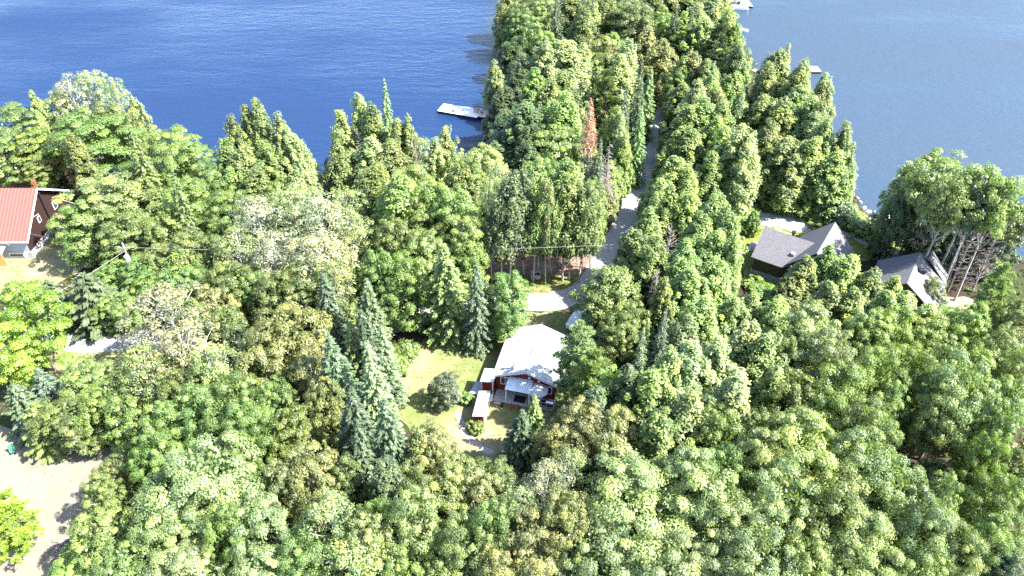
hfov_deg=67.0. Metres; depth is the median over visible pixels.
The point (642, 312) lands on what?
broadleaf tree
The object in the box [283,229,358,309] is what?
birch tree
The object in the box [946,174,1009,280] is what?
tall tree
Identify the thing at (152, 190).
maple tree
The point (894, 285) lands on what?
cedar tree
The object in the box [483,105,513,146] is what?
cedar tree
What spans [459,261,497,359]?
spruce tree
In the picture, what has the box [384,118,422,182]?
cedar tree
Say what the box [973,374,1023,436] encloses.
broadleaf tree
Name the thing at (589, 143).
dead tree
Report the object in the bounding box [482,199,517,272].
grove tree
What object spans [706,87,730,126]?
cedar tree
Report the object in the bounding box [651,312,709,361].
cedar tree
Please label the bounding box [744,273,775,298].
shrub
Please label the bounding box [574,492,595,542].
birch tree
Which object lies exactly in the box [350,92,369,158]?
cedar tree
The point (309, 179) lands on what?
cedar tree
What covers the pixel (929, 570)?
maple tree
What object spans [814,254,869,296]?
cedar tree
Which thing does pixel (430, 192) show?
broadleaf tree
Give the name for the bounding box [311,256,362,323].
birch tree
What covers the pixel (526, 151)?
cedar tree
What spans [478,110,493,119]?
gangway
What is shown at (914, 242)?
birch tree
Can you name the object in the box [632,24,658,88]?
cedar tree
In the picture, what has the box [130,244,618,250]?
power line
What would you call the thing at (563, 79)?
cedar tree
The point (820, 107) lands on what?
cedar tree
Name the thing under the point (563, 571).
broadleaf tree
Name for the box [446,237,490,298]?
broadleaf tree
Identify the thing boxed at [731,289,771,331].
cedar tree
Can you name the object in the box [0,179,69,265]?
chalet
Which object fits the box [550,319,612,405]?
tree
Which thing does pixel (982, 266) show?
dead tree
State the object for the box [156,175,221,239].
maple tree
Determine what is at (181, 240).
broadleaf tree
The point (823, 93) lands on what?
cedar tree
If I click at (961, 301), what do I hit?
dry ground
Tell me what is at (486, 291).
spruce tree
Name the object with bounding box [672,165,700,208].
cedar tree
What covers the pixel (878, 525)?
maple tree
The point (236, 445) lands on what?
maple tree
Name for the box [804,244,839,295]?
cedar tree
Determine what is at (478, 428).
shrub
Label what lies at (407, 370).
grass
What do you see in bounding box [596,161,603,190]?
dead tree
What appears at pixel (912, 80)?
lake water
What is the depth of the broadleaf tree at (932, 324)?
82.28 m
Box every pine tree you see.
[556,346,613,426]
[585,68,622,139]
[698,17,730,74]
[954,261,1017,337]
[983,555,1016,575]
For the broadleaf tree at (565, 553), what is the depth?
61.45 m
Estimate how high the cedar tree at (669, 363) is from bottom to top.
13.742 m
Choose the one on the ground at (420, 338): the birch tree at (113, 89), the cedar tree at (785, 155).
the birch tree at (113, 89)
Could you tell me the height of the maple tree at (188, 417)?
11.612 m
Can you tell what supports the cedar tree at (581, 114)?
on the ground at (420, 338)
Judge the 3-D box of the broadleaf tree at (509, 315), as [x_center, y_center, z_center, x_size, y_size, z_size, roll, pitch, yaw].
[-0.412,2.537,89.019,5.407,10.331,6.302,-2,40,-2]
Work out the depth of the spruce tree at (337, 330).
85.91 m
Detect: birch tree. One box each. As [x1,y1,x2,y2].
[51,71,100,144]
[73,69,126,126]
[103,76,134,125]
[113,280,212,379]
[115,340,184,412]
[147,318,227,390]
[185,343,246,418]
[209,223,283,288]
[225,195,296,276]
[244,228,321,302]
[256,182,325,259]
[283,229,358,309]
[285,191,358,268]
[295,485,357,573]
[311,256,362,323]
[312,524,390,575]
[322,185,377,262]
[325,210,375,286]
[411,137,443,187]
[477,184,498,280]
[478,162,507,264]
[495,481,540,551]
[516,456,579,528]
[546,446,591,506]
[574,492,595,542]
[905,198,951,261]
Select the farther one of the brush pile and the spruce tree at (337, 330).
the spruce tree at (337, 330)
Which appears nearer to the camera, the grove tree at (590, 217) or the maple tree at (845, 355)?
the maple tree at (845, 355)
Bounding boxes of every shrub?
[45,213,77,240]
[391,344,418,374]
[392,351,407,377]
[393,339,420,363]
[460,391,475,405]
[465,420,485,434]
[541,421,558,446]
[733,213,745,234]
[734,200,762,218]
[743,210,761,237]
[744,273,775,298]
[758,195,771,212]
[758,280,774,300]
[790,201,819,221]
[803,211,823,227]
[819,202,854,224]
[831,204,861,226]
[833,211,869,231]
[850,221,875,241]
[866,236,894,261]
[897,238,911,254]
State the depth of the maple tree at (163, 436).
70.35 m
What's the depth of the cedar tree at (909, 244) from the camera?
100.64 m
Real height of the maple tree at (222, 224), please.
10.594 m
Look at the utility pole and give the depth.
93.45 m
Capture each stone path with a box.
[455,410,493,454]
[842,231,900,255]
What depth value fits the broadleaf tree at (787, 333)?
76.75 m
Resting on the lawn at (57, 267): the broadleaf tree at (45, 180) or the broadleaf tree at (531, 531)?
the broadleaf tree at (45, 180)
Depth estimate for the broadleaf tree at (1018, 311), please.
84.25 m
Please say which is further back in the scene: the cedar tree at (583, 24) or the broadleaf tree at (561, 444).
the cedar tree at (583, 24)
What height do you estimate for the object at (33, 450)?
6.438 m
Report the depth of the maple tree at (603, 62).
131.66 m
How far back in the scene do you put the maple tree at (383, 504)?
62.72 m
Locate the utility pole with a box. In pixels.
[118,243,137,282]
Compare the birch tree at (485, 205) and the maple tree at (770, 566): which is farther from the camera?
the birch tree at (485, 205)
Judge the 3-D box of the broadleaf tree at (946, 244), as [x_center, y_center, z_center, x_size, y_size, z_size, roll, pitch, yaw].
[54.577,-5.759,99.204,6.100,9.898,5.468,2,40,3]
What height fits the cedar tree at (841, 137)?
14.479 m
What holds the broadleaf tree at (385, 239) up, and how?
on the ground at (420, 338)
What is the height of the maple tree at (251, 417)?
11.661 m
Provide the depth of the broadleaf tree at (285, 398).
74.08 m
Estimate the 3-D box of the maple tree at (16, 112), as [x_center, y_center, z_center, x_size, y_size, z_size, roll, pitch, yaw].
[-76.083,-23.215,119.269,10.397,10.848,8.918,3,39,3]
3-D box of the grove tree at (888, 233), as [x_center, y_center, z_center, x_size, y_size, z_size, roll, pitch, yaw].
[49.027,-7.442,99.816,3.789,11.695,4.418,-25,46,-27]
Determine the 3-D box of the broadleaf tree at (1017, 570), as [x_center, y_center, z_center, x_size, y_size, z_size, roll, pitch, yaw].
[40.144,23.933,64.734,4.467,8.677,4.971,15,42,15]
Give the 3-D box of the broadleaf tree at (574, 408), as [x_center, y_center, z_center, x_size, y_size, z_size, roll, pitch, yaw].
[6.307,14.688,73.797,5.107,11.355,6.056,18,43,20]
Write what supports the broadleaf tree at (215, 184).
on the ground at (420, 338)
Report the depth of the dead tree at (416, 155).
106.95 m
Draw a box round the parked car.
[565,309,591,330]
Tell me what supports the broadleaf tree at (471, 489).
on the ground at (420, 338)
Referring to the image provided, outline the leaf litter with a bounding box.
[1,427,127,572]
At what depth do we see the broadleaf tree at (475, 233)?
91.72 m
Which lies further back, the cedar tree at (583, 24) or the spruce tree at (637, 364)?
the cedar tree at (583, 24)
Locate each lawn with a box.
[0,165,88,294]
[46,350,132,386]
[393,310,581,465]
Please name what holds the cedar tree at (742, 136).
on the ground at (420, 338)
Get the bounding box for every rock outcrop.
[748,242,756,251]
[757,213,796,226]
[778,221,810,231]
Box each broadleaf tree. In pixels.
[0,132,45,187]
[8,124,67,174]
[19,155,62,188]
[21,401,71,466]
[23,395,105,456]
[43,90,86,139]
[46,195,118,267]
[47,543,100,575]
[51,169,161,261]
[56,353,127,407]
[65,504,145,575]
[67,377,149,445]
[79,470,131,533]
[86,291,141,332]
[86,535,165,575]
[90,101,147,169]
[91,453,146,500]
[92,260,140,299]
[95,204,154,271]
[99,394,154,454]
[117,254,157,308]
[130,275,169,316]
[136,210,198,261]
[137,245,172,278]
[146,369,199,429]
[148,265,200,321]
[160,226,211,270]
[174,263,224,311]
[178,354,228,415]
[193,283,250,331]
[194,173,237,240]
[197,258,269,327]
[203,304,253,370]
[215,322,258,376]
[227,187,273,249]
[227,333,301,415]
[228,543,295,575]
[229,269,283,330]
[237,302,332,407]
[246,269,309,338]
[249,374,305,430]
[255,176,313,231]
[259,460,313,528]
[267,402,334,483]
[271,441,347,534]
[277,261,324,332]
[287,342,337,429]
[296,552,347,575]
[300,376,346,454]
[318,451,370,523]
[335,505,381,573]
[346,508,408,575]
[350,176,380,235]
[351,556,410,575]
[358,246,402,330]
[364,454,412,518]
[369,528,430,575]
[371,215,414,294]
[376,161,435,241]
[381,249,434,331]
[384,481,444,575]
[397,202,444,275]
[397,456,440,534]
[403,180,462,269]
[404,227,456,299]
[407,532,467,575]
[414,417,460,494]
[427,370,461,411]
[428,185,482,279]
[428,450,483,525]
[428,503,488,575]
[431,214,490,289]
[435,556,491,575]
[437,154,488,226]
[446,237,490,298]
[452,467,496,540]
[461,142,511,216]
[465,497,517,575]
[467,530,524,575]
[468,454,519,529]
[488,269,531,340]
[493,503,562,575]
[497,539,570,575]
[503,1,534,51]
[516,15,543,62]
[516,123,585,180]
[517,0,556,38]
[521,156,558,191]
[528,30,559,60]
[529,417,594,495]
[535,483,592,564]
[545,394,605,480]
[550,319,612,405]
[557,535,599,575]
[558,127,604,179]
[568,265,643,344]
[575,404,646,490]
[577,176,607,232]
[578,34,621,91]
[583,364,622,430]
[591,441,617,491]
[595,303,640,368]
[601,0,640,37]
[601,0,657,54]
[614,299,654,362]
[634,406,694,480]
[650,6,674,44]
[654,14,672,47]
[686,403,744,490]
[692,0,736,6]
[726,406,776,478]
[751,366,819,455]
[774,323,807,392]
[774,527,835,575]
[830,308,893,357]
[850,306,904,378]
[863,375,910,443]
[891,179,935,253]
[895,310,957,363]
[898,470,964,549]
[904,457,959,504]
[908,211,967,267]
[909,337,970,417]
[924,276,947,306]
[927,303,962,344]
[936,299,991,359]
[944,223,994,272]
[948,395,1023,480]
[952,342,1002,425]
[961,297,1010,345]
[965,433,1023,517]
[966,231,1000,268]
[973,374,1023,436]
[975,322,1023,376]
[977,216,1023,274]
[978,296,1023,367]
[978,537,1023,575]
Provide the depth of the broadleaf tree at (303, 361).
76.05 m
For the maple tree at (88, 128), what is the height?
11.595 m
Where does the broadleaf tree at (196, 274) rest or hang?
on the ground at (420, 338)
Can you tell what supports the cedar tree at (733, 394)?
on the ground at (420, 338)
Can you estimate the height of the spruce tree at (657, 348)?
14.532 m
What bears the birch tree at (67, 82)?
on the ground at (420, 338)
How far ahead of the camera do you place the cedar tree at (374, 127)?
107.75 m
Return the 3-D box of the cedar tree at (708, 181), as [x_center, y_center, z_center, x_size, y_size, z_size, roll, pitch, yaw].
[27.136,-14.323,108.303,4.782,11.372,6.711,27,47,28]
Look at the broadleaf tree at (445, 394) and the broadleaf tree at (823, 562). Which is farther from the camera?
the broadleaf tree at (445, 394)
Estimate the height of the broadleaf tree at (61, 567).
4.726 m
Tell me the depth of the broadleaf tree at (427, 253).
91.00 m
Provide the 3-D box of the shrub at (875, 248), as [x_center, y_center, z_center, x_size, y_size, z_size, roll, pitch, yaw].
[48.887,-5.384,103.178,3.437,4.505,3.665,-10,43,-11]
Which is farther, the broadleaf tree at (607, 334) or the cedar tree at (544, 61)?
the cedar tree at (544, 61)
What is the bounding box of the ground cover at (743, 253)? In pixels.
[522,201,899,293]
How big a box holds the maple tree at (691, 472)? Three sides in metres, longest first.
13.807 x 8.931 x 7.661 m
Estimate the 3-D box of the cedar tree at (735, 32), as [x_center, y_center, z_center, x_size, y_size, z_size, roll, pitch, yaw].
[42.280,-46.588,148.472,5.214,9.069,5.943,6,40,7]
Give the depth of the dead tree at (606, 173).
103.72 m
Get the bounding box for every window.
[9,253,24,256]
[500,376,507,384]
[547,386,551,394]
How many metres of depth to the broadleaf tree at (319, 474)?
65.84 m
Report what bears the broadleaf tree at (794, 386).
on the ground at (420, 338)
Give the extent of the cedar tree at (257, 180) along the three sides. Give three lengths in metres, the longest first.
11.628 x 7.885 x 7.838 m
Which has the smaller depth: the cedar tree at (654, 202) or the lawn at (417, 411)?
the lawn at (417, 411)
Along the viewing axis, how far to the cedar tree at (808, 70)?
123.21 m
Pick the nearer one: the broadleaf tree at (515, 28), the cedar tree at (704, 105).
the cedar tree at (704, 105)
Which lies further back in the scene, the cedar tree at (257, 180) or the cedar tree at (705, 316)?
the cedar tree at (257, 180)
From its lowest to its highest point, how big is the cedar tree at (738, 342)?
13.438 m
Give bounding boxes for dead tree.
[353,131,362,156]
[413,140,426,186]
[577,97,598,185]
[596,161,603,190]
[602,142,616,225]
[641,267,660,327]
[647,223,678,297]
[942,230,986,291]
[962,218,1009,292]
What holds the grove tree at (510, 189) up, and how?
on the ground at (420, 338)
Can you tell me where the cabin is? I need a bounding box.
[480,324,566,411]
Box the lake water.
[0,0,1023,258]
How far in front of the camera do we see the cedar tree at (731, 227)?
92.40 m
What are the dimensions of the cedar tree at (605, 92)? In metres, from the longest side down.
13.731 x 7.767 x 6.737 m
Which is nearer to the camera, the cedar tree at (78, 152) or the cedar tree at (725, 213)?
the cedar tree at (725, 213)
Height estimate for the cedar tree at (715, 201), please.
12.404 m
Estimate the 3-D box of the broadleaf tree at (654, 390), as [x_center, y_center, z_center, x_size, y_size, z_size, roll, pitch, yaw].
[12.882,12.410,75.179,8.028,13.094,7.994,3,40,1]
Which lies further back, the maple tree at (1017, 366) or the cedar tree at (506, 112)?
the cedar tree at (506, 112)
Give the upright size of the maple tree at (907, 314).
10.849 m
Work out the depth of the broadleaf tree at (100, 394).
76.52 m
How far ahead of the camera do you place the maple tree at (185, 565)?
61.84 m
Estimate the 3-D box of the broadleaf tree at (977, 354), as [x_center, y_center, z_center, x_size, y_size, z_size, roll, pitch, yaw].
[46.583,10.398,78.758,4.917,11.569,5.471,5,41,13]
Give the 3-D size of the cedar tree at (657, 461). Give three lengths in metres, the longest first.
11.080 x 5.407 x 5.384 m
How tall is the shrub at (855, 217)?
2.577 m
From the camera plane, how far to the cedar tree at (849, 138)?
106.86 m
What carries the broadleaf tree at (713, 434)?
on the ground at (420, 338)
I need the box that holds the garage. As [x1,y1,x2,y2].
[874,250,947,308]
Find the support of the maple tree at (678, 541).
on the ground at (420, 338)
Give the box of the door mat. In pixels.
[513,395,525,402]
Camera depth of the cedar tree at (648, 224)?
92.89 m
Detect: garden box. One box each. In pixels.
[470,381,480,396]
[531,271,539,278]
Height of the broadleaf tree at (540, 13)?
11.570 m
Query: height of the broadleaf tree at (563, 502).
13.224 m
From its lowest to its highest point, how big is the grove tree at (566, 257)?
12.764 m
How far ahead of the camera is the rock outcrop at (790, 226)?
109.49 m
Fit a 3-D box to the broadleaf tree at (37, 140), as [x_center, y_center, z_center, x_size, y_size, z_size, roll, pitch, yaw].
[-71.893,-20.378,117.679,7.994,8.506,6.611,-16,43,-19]
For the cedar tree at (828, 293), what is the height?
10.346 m
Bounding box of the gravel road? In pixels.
[3,100,668,355]
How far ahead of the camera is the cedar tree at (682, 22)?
144.23 m
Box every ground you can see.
[0,0,1023,575]
[479,250,593,277]
[740,199,898,296]
[946,296,973,308]
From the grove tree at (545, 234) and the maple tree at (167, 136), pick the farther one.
the maple tree at (167, 136)
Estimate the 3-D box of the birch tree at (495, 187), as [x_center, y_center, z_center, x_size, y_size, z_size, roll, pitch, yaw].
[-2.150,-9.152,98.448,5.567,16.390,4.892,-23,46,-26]
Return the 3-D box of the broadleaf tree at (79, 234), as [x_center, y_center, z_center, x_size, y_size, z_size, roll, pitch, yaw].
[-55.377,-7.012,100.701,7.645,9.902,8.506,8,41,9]
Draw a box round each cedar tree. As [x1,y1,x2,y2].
[28,90,66,160]
[63,131,107,201]
[127,95,155,152]
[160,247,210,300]
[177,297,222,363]
[201,234,234,285]
[214,136,235,177]
[217,164,246,226]
[223,113,249,154]
[226,143,273,195]
[235,104,271,160]
[241,165,290,237]
[250,96,274,162]
[252,139,293,211]
[269,111,294,171]
[276,132,329,200]
[282,168,323,233]
[288,161,327,223]
[319,137,356,210]
[324,151,357,218]
[329,109,360,160]
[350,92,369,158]
[351,135,395,200]
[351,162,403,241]
[362,101,389,144]
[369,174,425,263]
[370,136,421,180]
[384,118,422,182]
[401,112,425,177]
[407,424,444,507]
[425,136,450,202]
[437,125,463,183]
[447,160,484,227]
[479,85,519,135]
[480,59,504,108]
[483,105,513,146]
[486,126,518,177]
[489,99,556,176]
[491,0,518,36]
[491,6,510,50]
[496,37,531,75]
[500,17,529,43]
[503,52,533,98]
[503,60,517,82]
[507,69,530,100]
[509,122,544,173]
[509,140,539,175]
[517,66,546,113]
[521,157,553,195]
[527,40,556,86]
[535,76,561,123]
[536,68,597,139]
[536,90,592,161]
[544,35,590,104]
[547,0,586,39]
[551,157,583,251]
[566,5,596,48]
[570,0,617,38]
[571,42,602,116]
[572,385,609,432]
[574,107,596,177]
[586,2,605,49]
[591,442,642,536]
[593,105,628,172]
[596,52,638,122]
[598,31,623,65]
[598,159,625,217]
[600,177,618,230]
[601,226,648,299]
[602,112,630,176]
[604,11,626,40]
[606,37,642,101]
[609,363,640,441]
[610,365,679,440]
[612,253,634,296]
[614,132,635,199]
[624,233,674,319]
[630,455,679,533]
[632,14,656,52]
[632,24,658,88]
[633,205,666,248]
[633,411,680,481]
[634,0,666,33]
[634,175,671,227]
[636,155,688,202]
[638,38,678,104]
[640,344,683,406]
[641,0,673,13]
[645,191,661,221]
[645,256,690,320]
[645,276,674,356]
[649,130,684,184]
[650,103,705,153]
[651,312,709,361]
[655,183,679,255]
[656,265,717,328]
[657,56,690,116]
[659,82,690,135]
[659,384,716,489]
[660,236,707,281]
[662,0,704,26]
[662,191,701,257]
[667,293,730,348]
[668,0,707,17]
[668,10,697,67]
[670,126,706,173]
[671,78,706,130]
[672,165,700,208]
[672,210,712,266]
[672,337,715,405]
[673,15,723,69]
[673,94,715,138]
[676,2,708,64]
[676,50,701,87]
[685,58,720,88]
[692,190,726,234]
[692,334,736,402]
[693,228,736,297]
[694,147,723,208]
[695,115,731,167]
[699,255,732,340]
[700,98,742,134]
[702,0,724,27]
[702,70,721,101]
[704,125,732,173]
[704,366,751,449]
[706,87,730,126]
[710,123,760,218]
[710,202,733,239]
[715,0,739,24]
[716,38,752,85]
[716,295,751,347]
[717,8,735,50]
[718,214,748,282]
[719,23,745,57]
[719,43,747,93]
[719,71,748,123]
[720,232,742,300]
[721,143,762,220]
[722,318,761,390]
[728,49,749,101]
[728,330,791,407]
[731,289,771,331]
[735,93,777,137]
[745,60,778,123]
[747,365,787,434]
[748,48,791,104]
[751,135,806,214]
[752,117,777,187]
[755,96,798,170]
[756,294,789,334]
[763,274,800,310]
[772,136,825,217]
[775,43,790,93]
[776,59,811,103]
[781,254,817,322]
[782,111,822,164]
[783,95,822,139]
[785,84,814,125]
[789,296,826,369]
[792,280,841,327]
[796,100,829,138]
[800,149,858,224]
[802,57,811,85]
[803,119,831,206]
[804,72,835,126]
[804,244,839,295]
[807,80,835,125]
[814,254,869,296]
[816,116,833,180]
[822,120,853,204]
[826,285,865,364]
[833,130,856,189]
[855,266,885,306]
[857,289,899,346]
[867,160,917,244]
[879,275,902,298]
[894,290,916,343]
[897,302,942,370]
[899,223,942,255]
[936,226,971,272]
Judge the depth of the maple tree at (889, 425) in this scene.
68.61 m
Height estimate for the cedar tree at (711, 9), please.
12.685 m
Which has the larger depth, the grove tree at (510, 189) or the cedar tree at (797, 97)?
the cedar tree at (797, 97)
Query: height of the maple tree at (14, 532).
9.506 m
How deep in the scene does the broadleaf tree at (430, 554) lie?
62.38 m
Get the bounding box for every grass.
[1,183,567,460]
[521,273,582,292]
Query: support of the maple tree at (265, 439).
on the ground at (420, 338)
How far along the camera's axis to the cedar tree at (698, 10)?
144.24 m
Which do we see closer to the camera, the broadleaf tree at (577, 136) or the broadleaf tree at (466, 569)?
the broadleaf tree at (466, 569)
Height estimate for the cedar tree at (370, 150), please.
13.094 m
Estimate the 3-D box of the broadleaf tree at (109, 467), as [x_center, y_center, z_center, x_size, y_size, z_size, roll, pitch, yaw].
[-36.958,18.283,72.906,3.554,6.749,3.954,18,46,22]
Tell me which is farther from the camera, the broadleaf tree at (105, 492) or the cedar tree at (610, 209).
the cedar tree at (610, 209)
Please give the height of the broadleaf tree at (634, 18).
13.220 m
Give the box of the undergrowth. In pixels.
[0,0,1023,575]
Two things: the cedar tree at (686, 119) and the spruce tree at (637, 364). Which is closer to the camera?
the spruce tree at (637, 364)
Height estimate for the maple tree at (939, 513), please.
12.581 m
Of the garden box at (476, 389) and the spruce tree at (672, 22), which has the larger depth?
the spruce tree at (672, 22)
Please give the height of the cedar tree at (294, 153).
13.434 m
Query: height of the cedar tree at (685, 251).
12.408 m
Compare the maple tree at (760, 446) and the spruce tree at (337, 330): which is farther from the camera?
the spruce tree at (337, 330)
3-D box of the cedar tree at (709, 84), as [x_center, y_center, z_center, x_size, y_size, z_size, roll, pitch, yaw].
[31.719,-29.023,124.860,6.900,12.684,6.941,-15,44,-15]
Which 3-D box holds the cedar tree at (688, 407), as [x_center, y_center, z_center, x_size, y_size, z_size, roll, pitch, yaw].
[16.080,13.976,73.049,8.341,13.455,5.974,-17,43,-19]
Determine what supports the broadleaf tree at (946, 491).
on the ground at (420, 338)
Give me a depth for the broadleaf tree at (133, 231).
96.55 m
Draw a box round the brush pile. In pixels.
[47,538,70,560]
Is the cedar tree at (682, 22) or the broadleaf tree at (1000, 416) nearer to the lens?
the broadleaf tree at (1000, 416)
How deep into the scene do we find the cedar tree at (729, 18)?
145.95 m
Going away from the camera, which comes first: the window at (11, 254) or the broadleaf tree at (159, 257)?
the broadleaf tree at (159, 257)
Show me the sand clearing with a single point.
(58, 495)
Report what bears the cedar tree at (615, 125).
on the ground at (420, 338)
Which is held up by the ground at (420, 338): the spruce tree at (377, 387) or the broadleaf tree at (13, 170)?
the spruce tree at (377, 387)
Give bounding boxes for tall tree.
[899,147,972,245]
[916,174,984,257]
[941,160,1000,264]
[945,167,1007,287]
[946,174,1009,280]
[953,175,1023,300]
[990,200,1023,279]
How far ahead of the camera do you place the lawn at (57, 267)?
102.80 m
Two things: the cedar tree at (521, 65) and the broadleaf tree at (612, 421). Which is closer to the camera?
the broadleaf tree at (612, 421)
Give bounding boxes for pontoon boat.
[730,0,748,9]
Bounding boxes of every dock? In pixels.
[438,104,482,119]
[737,0,752,7]
[810,66,820,73]
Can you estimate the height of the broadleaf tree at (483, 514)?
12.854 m
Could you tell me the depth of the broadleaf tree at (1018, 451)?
68.64 m
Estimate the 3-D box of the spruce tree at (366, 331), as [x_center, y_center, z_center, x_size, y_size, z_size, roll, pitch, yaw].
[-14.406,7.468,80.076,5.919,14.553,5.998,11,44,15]
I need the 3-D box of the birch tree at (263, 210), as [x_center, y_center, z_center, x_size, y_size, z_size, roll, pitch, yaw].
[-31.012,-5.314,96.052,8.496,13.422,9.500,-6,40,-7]
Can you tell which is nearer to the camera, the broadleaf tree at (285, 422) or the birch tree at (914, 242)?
the broadleaf tree at (285, 422)
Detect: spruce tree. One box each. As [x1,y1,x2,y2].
[4,383,46,448]
[31,367,66,408]
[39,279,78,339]
[66,271,134,346]
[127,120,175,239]
[170,170,208,257]
[316,273,351,353]
[320,332,370,459]
[332,385,381,466]
[341,319,367,397]
[348,418,378,509]
[354,278,395,351]
[354,309,408,409]
[360,340,408,446]
[372,396,409,475]
[378,326,410,411]
[380,78,393,138]
[420,243,471,354]
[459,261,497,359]
[479,279,500,343]
[496,409,543,486]
[527,393,546,458]
[548,0,562,48]
[589,136,603,204]
[603,110,624,175]
[620,79,630,144]
[626,56,644,155]
[627,106,646,188]
[628,79,644,163]
[632,327,647,371]
[633,352,642,376]
[640,67,655,144]
[640,318,650,367]
[647,308,668,368]
[665,0,679,67]
[680,7,694,53]
[730,83,744,136]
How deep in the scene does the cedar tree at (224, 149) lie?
105.96 m
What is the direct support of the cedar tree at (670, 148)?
on the ground at (420, 338)
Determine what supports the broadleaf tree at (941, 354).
on the ground at (420, 338)
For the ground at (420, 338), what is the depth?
93.21 m
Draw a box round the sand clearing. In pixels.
[0,425,126,575]
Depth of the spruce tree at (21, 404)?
78.51 m
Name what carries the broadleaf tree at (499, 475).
on the ground at (420, 338)
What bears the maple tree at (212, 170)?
on the ground at (420, 338)
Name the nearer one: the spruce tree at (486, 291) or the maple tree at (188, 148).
the spruce tree at (486, 291)
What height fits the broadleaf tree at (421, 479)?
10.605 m
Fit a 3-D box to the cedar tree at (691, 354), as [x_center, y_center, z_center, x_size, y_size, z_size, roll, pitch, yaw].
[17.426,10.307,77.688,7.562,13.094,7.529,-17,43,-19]
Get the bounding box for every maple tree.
[0,101,53,156]
[0,279,75,371]
[0,312,45,394]
[0,487,45,567]
[38,106,146,176]
[116,159,169,212]
[121,441,168,497]
[125,492,218,575]
[126,427,194,488]
[129,429,269,547]
[131,124,201,188]
[140,399,195,467]
[141,532,234,575]
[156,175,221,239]
[160,139,216,202]
[171,382,228,464]
[189,157,225,201]
[193,368,274,450]
[194,188,241,250]
[201,500,260,575]
[206,424,269,498]
[223,486,304,575]
[224,395,283,469]
[243,413,297,489]
[274,525,346,575]
[353,497,400,538]
[540,513,632,575]
[582,452,688,575]
[589,49,611,99]
[618,520,718,575]
[635,443,743,548]
[657,66,688,106]
[663,30,690,61]
[674,512,748,575]
[685,473,767,568]
[686,443,754,525]
[709,511,801,575]
[716,426,802,514]
[741,455,820,563]
[749,405,852,520]
[762,303,844,385]
[774,328,820,401]
[782,383,851,449]
[787,459,872,573]
[791,423,846,506]
[793,324,864,392]
[803,359,869,428]
[817,424,901,524]
[820,507,905,575]
[821,395,887,469]
[837,341,912,424]
[837,397,904,462]
[839,451,928,543]
[868,346,941,420]
[869,536,957,575]
[870,306,926,371]
[873,483,959,575]
[897,373,967,463]
[898,347,1002,460]
[919,512,991,575]
[948,429,1014,504]
[948,512,1023,575]
[951,470,1023,546]
[969,339,1023,404]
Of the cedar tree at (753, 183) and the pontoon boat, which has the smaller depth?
the cedar tree at (753, 183)
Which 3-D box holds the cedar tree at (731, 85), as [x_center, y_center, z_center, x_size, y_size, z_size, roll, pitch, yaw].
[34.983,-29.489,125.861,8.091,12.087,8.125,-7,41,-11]
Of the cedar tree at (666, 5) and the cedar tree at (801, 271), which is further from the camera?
the cedar tree at (666, 5)
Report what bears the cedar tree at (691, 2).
on the ground at (420, 338)
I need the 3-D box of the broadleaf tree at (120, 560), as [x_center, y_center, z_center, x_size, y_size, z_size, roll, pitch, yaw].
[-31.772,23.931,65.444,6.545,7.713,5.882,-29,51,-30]
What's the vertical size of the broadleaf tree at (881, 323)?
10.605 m
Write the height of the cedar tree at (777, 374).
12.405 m
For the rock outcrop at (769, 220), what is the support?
on the garden ground at (858, 248)
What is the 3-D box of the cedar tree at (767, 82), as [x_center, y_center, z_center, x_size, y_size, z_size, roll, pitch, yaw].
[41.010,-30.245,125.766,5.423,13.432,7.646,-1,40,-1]
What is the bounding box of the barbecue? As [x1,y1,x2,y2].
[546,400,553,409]
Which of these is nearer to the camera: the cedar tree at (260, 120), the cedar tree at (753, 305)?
the cedar tree at (753, 305)
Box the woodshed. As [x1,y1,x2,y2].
[472,391,489,426]
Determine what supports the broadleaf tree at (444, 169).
on the ground at (420, 338)
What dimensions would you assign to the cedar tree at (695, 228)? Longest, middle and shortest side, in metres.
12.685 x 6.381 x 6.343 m
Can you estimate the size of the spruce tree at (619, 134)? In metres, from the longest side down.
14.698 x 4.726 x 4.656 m
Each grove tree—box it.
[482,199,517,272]
[483,169,533,279]
[497,165,536,275]
[501,215,531,269]
[521,172,560,281]
[525,203,552,273]
[533,175,562,284]
[533,206,560,275]
[549,171,599,280]
[556,199,583,278]
[562,177,605,282]
[571,212,595,275]
[589,190,607,268]
[872,191,911,258]
[889,181,920,257]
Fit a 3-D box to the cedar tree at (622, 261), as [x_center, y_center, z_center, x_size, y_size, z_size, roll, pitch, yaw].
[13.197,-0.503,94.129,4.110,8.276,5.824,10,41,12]
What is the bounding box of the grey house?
[749,222,854,282]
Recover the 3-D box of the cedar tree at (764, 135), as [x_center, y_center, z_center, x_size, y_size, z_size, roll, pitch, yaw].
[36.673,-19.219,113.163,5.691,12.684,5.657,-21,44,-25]
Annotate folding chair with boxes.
[7,444,17,454]
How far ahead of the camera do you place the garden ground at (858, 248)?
106.53 m
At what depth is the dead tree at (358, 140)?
109.11 m
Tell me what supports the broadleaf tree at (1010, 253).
on the ground at (420, 338)
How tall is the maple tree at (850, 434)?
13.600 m
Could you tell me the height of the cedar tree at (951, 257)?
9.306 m
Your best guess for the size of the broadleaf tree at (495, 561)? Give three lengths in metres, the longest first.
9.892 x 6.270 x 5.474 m
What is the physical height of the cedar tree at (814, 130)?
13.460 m
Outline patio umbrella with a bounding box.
[530,383,547,398]
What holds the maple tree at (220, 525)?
on the ground at (420, 338)

